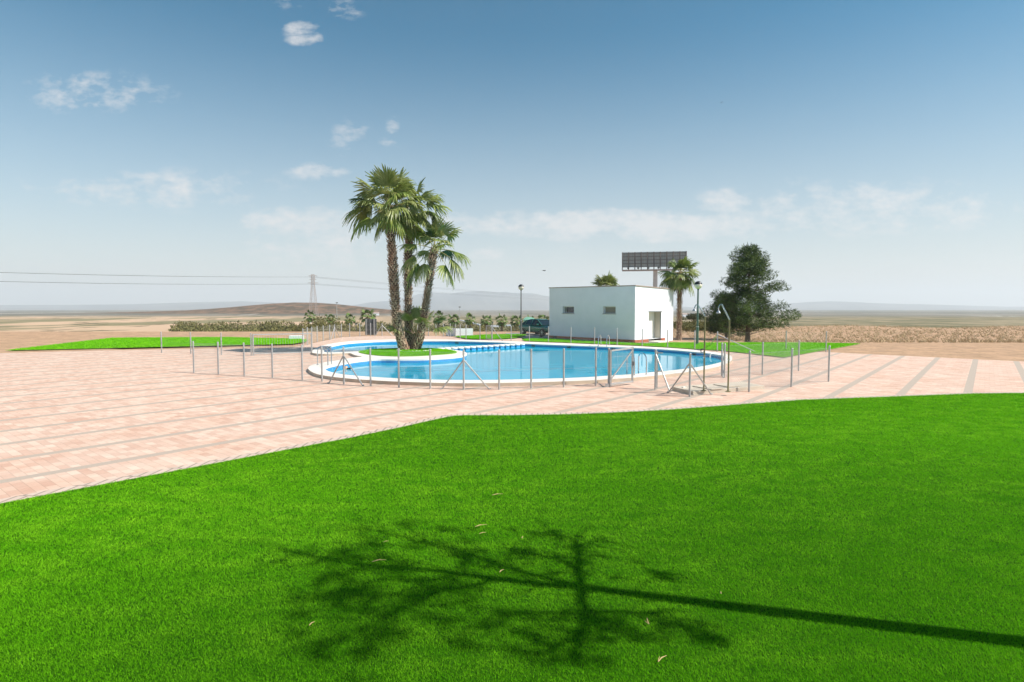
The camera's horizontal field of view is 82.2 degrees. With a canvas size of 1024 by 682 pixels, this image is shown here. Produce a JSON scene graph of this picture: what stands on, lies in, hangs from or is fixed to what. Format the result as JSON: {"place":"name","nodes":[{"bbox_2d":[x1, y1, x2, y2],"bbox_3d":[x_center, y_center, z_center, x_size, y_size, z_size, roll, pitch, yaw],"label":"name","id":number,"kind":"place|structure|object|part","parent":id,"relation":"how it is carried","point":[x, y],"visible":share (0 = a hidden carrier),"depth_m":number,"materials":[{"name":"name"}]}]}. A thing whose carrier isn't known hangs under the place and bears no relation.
{"place":"outdoors","nodes":[
{"label":"outdoors","id":0,"kind":"place"},
{"bbox_2d":[6,337,308,349],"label":"lawn","id":1,"kind":"structure","parent":0,"point":[158,344],"depth_m":35.83,"materials":[{"name":"green plant"}]},
{"bbox_2d":[456,334,525,338],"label":"grass","id":2,"kind":"structure","parent":0,"point":[495,336],"depth_m":45.22,"materials":[{"name":"green plant"}]},
{"bbox_2d":[0,392,1023,681],"bbox_3d":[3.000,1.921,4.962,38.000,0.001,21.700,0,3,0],"label":"lawn","id":3,"kind":"structure","parent":0,"point":[544,598],"depth_m":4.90,"materials":[{"name":"green plant"}]},
{"bbox_2d":[0,302,1023,361],"bbox_3d":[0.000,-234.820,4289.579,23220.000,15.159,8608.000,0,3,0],"label":"ground","id":4,"kind":"structure","parent":0,"point":[20,329],"depth_m":238.53,"materials":[{"name":"beige soil"}]},
{"bbox_2d":[289,335,303,338],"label":"white block","id":5,"kind":"structure","parent":4,"relation":"on","point":[294,336],"depth_m":42.28,"materials":[{"name":"white concrete"}]},
{"bbox_2d":[288,319,316,331],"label":"shrub","id":6,"kind":"object","parent":4,"relation":"on","point":[301,327],"visible":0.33,"depth_m":75.61,"materials":[{"name":"green plant"}]},
{"bbox_2d":[304,310,316,328],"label":"palm tree","id":7,"kind":"object","parent":4,"relation":"on","point":[309,316],"visible":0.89,"depth_m":117.56,"materials":[{"name":"green plant"}]},
{"bbox_2d":[309,274,317,313],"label":"power pylon","id":8,"kind":"object","parent":4,"relation":"on","point":[313,279],"visible":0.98,"depth_m":597.33,"materials":[{"name":"metal"}]},
{"bbox_2d":[0,281,536,299],"bbox_3d":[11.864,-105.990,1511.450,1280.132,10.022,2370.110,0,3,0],"label":"power cable","id":9,"kind":"object","parent":8,"relation":"hanging from","point":[230,284],"visible":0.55,"depth_m":507.81,"materials":[{"name":"grey plastic"}]},
{"bbox_2d":[0,272,541,297],"bbox_3d":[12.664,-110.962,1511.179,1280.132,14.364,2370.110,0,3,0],"label":"power cable","id":10,"kind":"object","parent":8,"relation":"hanging from","point":[191,276],"visible":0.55,"depth_m":538.25,"materials":[{"name":"grey plastic"}]},
{"bbox_2d":[6,281,536,298],"bbox_3d":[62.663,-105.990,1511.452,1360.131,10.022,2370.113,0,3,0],"label":"power cable","id":11,"kind":"object","parent":8,"relation":"hanging from","point":[241,284],"visible":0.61,"depth_m":507.62,"materials":[{"name":"grey plastic"}]},
{"bbox_2d":[6,272,544,296],"bbox_3d":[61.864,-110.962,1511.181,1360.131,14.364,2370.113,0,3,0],"label":"power cable","id":12,"kind":"object","parent":8,"relation":"hanging from","point":[209,276],"visible":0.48,"depth_m":538.45,"materials":[{"name":"grey plastic"}]},
{"bbox_2d":[312,315,332,331],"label":"shrub","id":13,"kind":"object","parent":4,"relation":"on","point":[317,319],"visible":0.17,"depth_m":83.64,"materials":[{"name":"green plant"}]},
{"bbox_2d":[325,314,334,325],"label":"palm tree","id":14,"kind":"object","parent":4,"relation":"on","point":[326,319],"visible":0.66,"depth_m":124.59,"materials":[{"name":"green plant"}]},
{"bbox_2d":[315,316,347,331],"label":"shrub","id":15,"kind":"object","parent":4,"relation":"on","point":[332,326],"visible":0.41,"depth_m":79.07,"materials":[{"name":"green plant"}]},
{"bbox_2d":[328,319,352,331],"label":"shrub","id":16,"kind":"object","parent":4,"relation":"on","point":[347,329],"visible":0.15,"depth_m":87.72,"materials":[{"name":"green plant"}]},
{"bbox_2d":[168,320,515,331],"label":"scrub","id":17,"kind":"object","parent":4,"relation":"on","point":[272,326],"visible":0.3,"depth_m":144.17,"materials":[{"name":"green plant"}]},
{"bbox_2d":[345,313,355,328],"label":"palm tree","id":18,"kind":"object","parent":4,"relation":"on","point":[348,315],"visible":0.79,"depth_m":117.69,"materials":[{"name":"green plant"}]},
{"bbox_2d":[359,309,376,322],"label":"palm tree","id":19,"kind":"object","parent":4,"relation":"on","point":[368,315],"visible":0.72,"depth_m":103.36,"materials":[{"name":"green plant"}]},
{"bbox_2d":[365,319,376,334],"bbox_3d":[-11.791,-1.168,48.982,0.950,1.397,0.135,0,3,0],"label":"information board","id":20,"kind":"object","parent":4,"relation":"on","point":[373,322],"visible":0.85,"depth_m":48.99,"materials":[{"name":"grey metal"}]},
{"bbox_2d":[377,325,392,331],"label":"shrub","id":21,"kind":"object","parent":4,"relation":"on","point":[383,330],"visible":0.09,"depth_m":93.11,"materials":[{"name":"green plant"}]},
{"bbox_2d":[432,310,442,331],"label":"palm tree","id":22,"kind":"object","parent":4,"relation":"on","point":[437,313],"visible":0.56,"depth_m":111.71,"materials":[{"name":"green plant"}]},
{"bbox_2d":[447,314,460,326],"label":"palm tree","id":23,"kind":"object","parent":4,"relation":"on","point":[452,322],"visible":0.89,"depth_m":111.59,"materials":[{"name":"green plant"}]},
{"bbox_2d":[446,328,472,335],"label":"white wall","id":24,"kind":"structure","parent":4,"relation":"on","point":[469,330],"depth_m":47.53,"materials":[{"name":"white paint"}]},
{"bbox_2d":[465,313,475,327],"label":"palm tree","id":25,"kind":"object","parent":4,"relation":"on","point":[469,322],"visible":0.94,"depth_m":111.53,"materials":[{"name":"green plant"}]},
{"bbox_2d":[472,323,493,331],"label":"shrub","id":26,"kind":"object","parent":4,"relation":"on","point":[481,329],"visible":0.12,"depth_m":94.05,"materials":[{"name":"green plant"}]},
{"bbox_2d":[481,315,492,331],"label":"palm tree","id":27,"kind":"object","parent":4,"relation":"on","point":[487,323],"visible":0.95,"depth_m":111.83,"materials":[{"name":"green plant"}]},
{"bbox_2d":[495,313,508,331],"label":"palm tree","id":28,"kind":"object","parent":4,"relation":"on","point":[502,323],"visible":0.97,"depth_m":111.63,"materials":[{"name":"green plant"}]},
{"bbox_2d":[0,336,1023,498],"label":"pool deck","id":29,"kind":"structure","parent":4,"relation":"on","point":[69,418],"depth_m":14.61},
{"bbox_2d":[160,332,251,355],"bbox_3d":[-14.947,0.135,28.560,5.668,1.120,0.092,1,3,19],"label":"chain link fence","id":30,"kind":"object","parent":29,"relation":"on","point":[221,335],"visible":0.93,"depth_m":28.45,"materials":[{"name":"metal"}]},
{"bbox_2d":[252,333,312,355],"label":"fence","id":31,"kind":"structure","parent":29,"relation":"on","point":[253,353],"depth_m":28.09,"materials":[{"name":"metal"}]},
{"bbox_2d":[302,323,479,345],"bbox_3d":[-10.101,-0.629,42.561,13.182,1.120,10.219,-2,4,-37],"label":"chain link fence","id":32,"kind":"object","parent":29,"relation":"on","point":[317,340],"visible":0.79,"depth_m":43.87,"materials":[{"name":"metal"}]},
{"bbox_2d":[192,341,609,389],"bbox_3d":[-4.345,0.716,17.627,14.265,1.150,1.860,1,3,14],"label":"chain link fence","id":33,"kind":"object","parent":29,"relation":"on","point":[343,357],"visible":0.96,"depth_m":16.68,"materials":[{"name":"metal"}]},
{"bbox_2d":[10,393,1010,502],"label":"turf kerb","id":34,"kind":"structure","parent":29,"relation":"on","point":[363,435],"depth_m":8.46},
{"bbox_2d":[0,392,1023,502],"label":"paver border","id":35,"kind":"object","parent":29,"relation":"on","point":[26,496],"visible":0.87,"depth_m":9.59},
{"bbox_2d":[308,339,731,386],"bbox_3d":[-0.493,0.614,28.683,20.995,0.150,24.108,0,3,0],"label":"pool coping","id":36,"kind":"object","parent":29,"relation":"on","point":[538,382],"visible":0.66,"depth_m":20.06,"materials":[{"name":"stone"}]},
{"bbox_2d":[317,346,331,364],"bbox_3d":[-7.113,1.095,22.355,0.536,1.778,1.042,0,3,-6],"label":"pool ladder","id":37,"kind":"object","parent":36,"relation":"attached to","point":[327,354],"visible":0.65,"depth_m":22.00,"materials":[{"name":"silver metal"}]},
{"bbox_2d":[359,348,458,356],"bbox_3d":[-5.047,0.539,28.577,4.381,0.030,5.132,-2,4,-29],"label":"island lawn","id":38,"kind":"structure","parent":36,"relation":"on","point":[409,356],"depth_m":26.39,"materials":[{"name":"green plant"}]},
{"bbox_2d":[342,164,427,349],"bbox_3d":[-6.227,-4.030,29.121,4.327,9.229,3.676,0,3,0],"label":"palm tree","id":39,"kind":"object","parent":38,"relation":"on","point":[386,219],"visible":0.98,"depth_m":28.93,"materials":[{"name":"green plant"}]},
{"bbox_2d":[381,177,451,346],"bbox_3d":[-4.963,-3.946,30.278,3.759,8.846,3.399,0,3,0],"label":"palm tree","id":40,"kind":"object","parent":38,"relation":"on","point":[431,199],"visible":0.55,"depth_m":30.18,"materials":[{"name":"green plant"}]},
{"bbox_2d":[387,305,455,348],"bbox_3d":[-4.653,-0.683,30.145,3.602,2.341,2.081,0,3,0],"label":"palm tree","id":41,"kind":"object","parent":38,"relation":"on","point":[415,313],"visible":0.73,"depth_m":29.86,"materials":[{"name":"green plant"}]},
{"bbox_2d":[398,216,470,349],"bbox_3d":[-3.824,-2.884,29.618,3.448,6.928,2.891,2,4,27],"label":"palm tree","id":42,"kind":"object","parent":38,"relation":"on","point":[435,230],"visible":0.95,"depth_m":29.36,"materials":[{"name":"green plant"}]},
{"bbox_2d":[598,335,609,346],"bbox_3d":[5.264,0.516,33.517,0.592,1.718,1.443,1,3,14],"label":"pool ladder","id":43,"kind":"object","parent":36,"relation":"attached to","point":[606,340],"visible":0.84,"depth_m":33.08,"materials":[{"name":"silver metal"}]},
{"bbox_2d":[626,352,646,374],"bbox_3d":[4.039,1.272,19.106,0.566,1.778,0.987,-1,3,-10],"label":"pool ladder","id":44,"kind":"object","parent":36,"relation":"attached to","point":[638,363],"visible":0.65,"depth_m":19.10,"materials":[{"name":"silver metal"}]},
{"bbox_2d":[605,347,633,386],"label":"gate","id":45,"kind":"structure","parent":29,"relation":"on","point":[611,367],"depth_m":16.73,"materials":[{"name":"metal"}]},
{"bbox_2d":[492,325,826,351],"bbox_3d":[7.668,-0.265,36.069,20.488,1.100,4.813,3,4,43],"label":"chain link fence","id":46,"kind":"object","parent":29,"relation":"on","point":[695,332],"visible":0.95,"depth_m":33.02,"materials":[{"name":"metal"}]},
{"bbox_2d":[486,325,491,339],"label":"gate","id":47,"kind":"structure","parent":46,"relation":"attached to","point":[489,334],"depth_m":41.56,"materials":[{"name":"metal"}]},
{"bbox_2d":[672,381,763,394],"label":"concrete slab","id":48,"kind":"structure","parent":29,"relation":"on","point":[724,389],"depth_m":15.72,"materials":[{"name":"beige concrete"}]},
{"bbox_2d":[692,304,706,390],"bbox_3d":[4.811,0.166,15.060,0.401,2.229,0.140,0,3,0],"label":"outdoor shower","id":49,"kind":"object","parent":48,"relation":"on","point":[694,310],"visible":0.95,"depth_m":15.03,"materials":[{"name":"silver metal"}]},
{"bbox_2d":[693,385,721,389],"bbox_3d":[5.218,1.236,15.653,0.419,0.023,0.765,-1,3,-23],"label":"shower tray","id":50,"kind":"object","parent":48,"relation":"on","point":[710,387],"visible":0.73,"depth_m":15.53,"materials":[{"name":"concrete"}]},
{"bbox_2d":[716,304,730,391],"bbox_3d":[5.361,0.174,14.864,0.408,2.234,0.140,0,3,0],"label":"outdoor shower","id":51,"kind":"object","parent":48,"relation":"on","point":[718,311],"visible":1,"depth_m":14.85,"materials":[{"name":"silver metal"}]},
{"bbox_2d":[713,383,740,386],"bbox_3d":[5.899,1.211,16.109,0.498,0.023,0.601,-1,3,-22],"label":"shower tray","id":52,"kind":"object","parent":48,"relation":"on","point":[730,385],"visible":0.78,"depth_m":15.97,"materials":[{"name":"concrete"}]},
{"bbox_2d":[654,345,830,396],"bbox_3d":[6.975,0.793,16.218,5.977,1.150,1.527,-1,3,-17],"label":"chain link fence","id":53,"kind":"object","parent":29,"relation":"on","point":[656,374],"visible":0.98,"depth_m":15.75,"materials":[{"name":"metal"}]},
{"bbox_2d":[721,340,799,377],"bbox_3d":[8.398,0.594,19.873,4.171,1.150,0.427,-2,4,-31],"label":"chain link fence","id":54,"kind":"object","parent":29,"relation":"on","point":[724,368],"visible":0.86,"depth_m":19.55,"materials":[{"name":"metal"}]},
{"bbox_2d":[509,315,522,330],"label":"palm tree","id":55,"kind":"object","parent":4,"relation":"on","point":[516,321],"visible":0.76,"depth_m":111.74,"materials":[{"name":"green plant"}]},
{"bbox_2d":[512,324,519,331],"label":"shrub","id":56,"kind":"object","parent":4,"relation":"on","point":[514,328],"visible":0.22,"depth_m":89.18,"materials":[{"name":"green plant"}]},
{"bbox_2d":[538,314,548,318],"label":"palm tree","id":57,"kind":"object","parent":4,"relation":"on","point":[542,316],"visible":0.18,"depth_m":111.83,"materials":[{"name":"green plant"}]},
{"bbox_2d":[590,270,619,285],"bbox_3d":[8.963,-3.710,55.802,3.065,6.069,2.858,0,3,0],"label":"palm tree","id":58,"kind":"object","parent":4,"relation":"on","point":[609,280],"visible":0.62,"depth_m":55.48,"materials":[{"name":"green plant"}]},
{"bbox_2d":[549,285,673,342],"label":"pool building","id":59,"kind":"structure","parent":4,"relation":"on","point":[633,310],"depth_m":40.75,"materials":[{"name":"paint"}]},
{"bbox_2d":[562,306,573,313],"bbox_3d":[4.194,-2.271,43.141,0.992,0.555,1.173,0,3,0],"label":"window","id":60,"kind":"structure","parent":59,"relation":"in","point":[568,309],"depth_m":43.28,"materials":[{"name":"grey glass"}]},
{"bbox_2d":[605,306,615,313],"bbox_3d":[6.775,-2.115,40.039,0.732,0.500,0.942,0,3,-1],"label":"window","id":61,"kind":"structure","parent":59,"relation":"in","point":[608,309],"depth_m":40.10,"materials":[{"name":"grey glass"}]},
{"bbox_2d":[648,312,654,339],"bbox_3d":[9.278,-1.000,40.360,0.060,2.100,2.006,3,4,43],"label":"door","id":62,"kind":"structure","parent":59,"relation":"in","point":[651,314],"depth_m":40.76,"materials":[{"name":"white"}]},
{"bbox_2d":[654,312,659,337],"bbox_3d":[10.141,-1.118,40.883,0.455,1.800,0.035,3,4,43],"label":"open door leaf","id":63,"kind":"structure","parent":59,"relation":"in","point":[657,314],"depth_m":40.88,"materials":[{"name":"beige"}]},
{"bbox_2d":[622,251,686,286],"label":"billboard","id":64,"kind":"object","parent":4,"relation":"on","point":[658,260],"visible":0.78,"depth_m":109.33,"materials":[{"name":"grey metal"}]},
{"bbox_2d":[656,256,699,339],"bbox_3d":[12.085,-2.987,42.269,3.225,6.203,2.743,0,3,0],"label":"palm tree","id":65,"kind":"object","parent":4,"relation":"on","point":[676,281],"visible":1,"depth_m":41.92,"materials":[{"name":"green plant"}]},
{"bbox_2d":[674,321,709,331],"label":"shrub","id":66,"kind":"object","parent":4,"relation":"on","point":[686,327],"visible":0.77,"depth_m":65.44,"materials":[{"name":"green plant"}]},
{"bbox_2d":[682,313,701,322],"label":"round tree","id":67,"kind":"object","parent":4,"relation":"on","point":[691,316],"visible":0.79,"depth_m":85.56,"materials":[{"name":"green plant"}]},
{"bbox_2d":[692,319,709,329],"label":"shrub","id":68,"kind":"object","parent":4,"relation":"on","point":[695,322],"visible":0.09,"depth_m":70.28,"materials":[{"name":"green plant"}]},
{"bbox_2d":[699,290,758,337],"bbox_3d":[17.889,-2.232,48.905,4.768,4.431,4.646,3,4,40],"label":"pine tree","id":69,"kind":"object","parent":4,"relation":"on","point":[713,328],"visible":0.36,"depth_m":48.59,"materials":[{"name":"green plant"}]},
{"bbox_2d":[699,242,802,341],"bbox_3d":[16.965,-3.488,42.378,6.183,7.440,6.431,0,3,0],"label":"pine tree","id":70,"kind":"object","parent":4,"relation":"on","point":[749,264],"visible":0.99,"depth_m":42.26,"materials":[{"name":"green plant"}]},
{"bbox_2d":[0,291,1023,309],"bbox_3d":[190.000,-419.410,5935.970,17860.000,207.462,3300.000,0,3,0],"label":"mountains","id":71,"kind":"structure","parent":0,"point":[477,300],"depth_m":5467.62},
{"bbox_2d":[0,0,1023,306],"label":"sky","id":72,"kind":"structure","parent":0,"point":[873,150],"materials":[{"name":"blue"}]},
{"bbox_2d":[326,343,723,379],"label":"water","id":73,"kind":"structure","parent":0,"point":[482,364],"depth_m":23.93,"materials":[{"name":"blue liquid"}]},
{"bbox_2d":[506,333,650,342],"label":"concrete path","id":74,"kind":"structure","parent":0,"point":[535,335],"depth_m":44.94,"materials":[{"name":"beige concrete"}]},
{"bbox_2d":[518,284,523,333],"bbox_3d":[0.765,-2.633,49.430,0.481,4.273,0.481,0,3,0],"label":"street lamp","id":75,"kind":"object","parent":74,"relation":"on","point":[521,287],"visible":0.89,"depth_m":49.40,"materials":[{"name":"grey metal"}]},
{"bbox_2d":[519,319,548,335],"bbox_3d":[2.395,-1.158,49.739,2.020,1.445,4.140,-2,4,-38],"label":"parked car","id":76,"kind":"object","parent":74,"relation":"on","point":[535,324],"visible":0.57,"depth_m":49.21,"materials":[{"name":"teal paint"}]},
{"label":"windows","id":77,"kind":"part","parent":76,"relation":"part of","materials":[{"name":"black glass"}]},
{"bbox_2d":[522,338,860,356],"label":"lawn","id":78,"kind":"structure","parent":0,"point":[731,346],"depth_m":33.92,"materials":[{"name":"plant"}]},
{"bbox_2d":[694,281,701,344],"bbox_3d":[11.383,-1.713,35.960,0.481,3.903,0.481,0,3,0],"label":"street lamp","id":79,"kind":"object","parent":78,"relation":"on","point":[697,285],"visible":0.96,"depth_m":35.90,"materials":[{"name":"metal"}]},
{"bbox_2d":[673,324,1023,342],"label":"dry grass","id":80,"kind":"structure","parent":0,"point":[931,331],"depth_m":53.68,"materials":[{"name":"brown plant"}]},
{"label":"pool floor","id":81,"kind":"structure","parent":0,"visible":0},
{"bbox_2d":[324,342,723,370],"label":"pool wall","id":82,"kind":"structure","parent":81,"relation":"on","point":[427,361],"depth_m":31.31,"materials":[{"name":"blue tile"}]}
]}

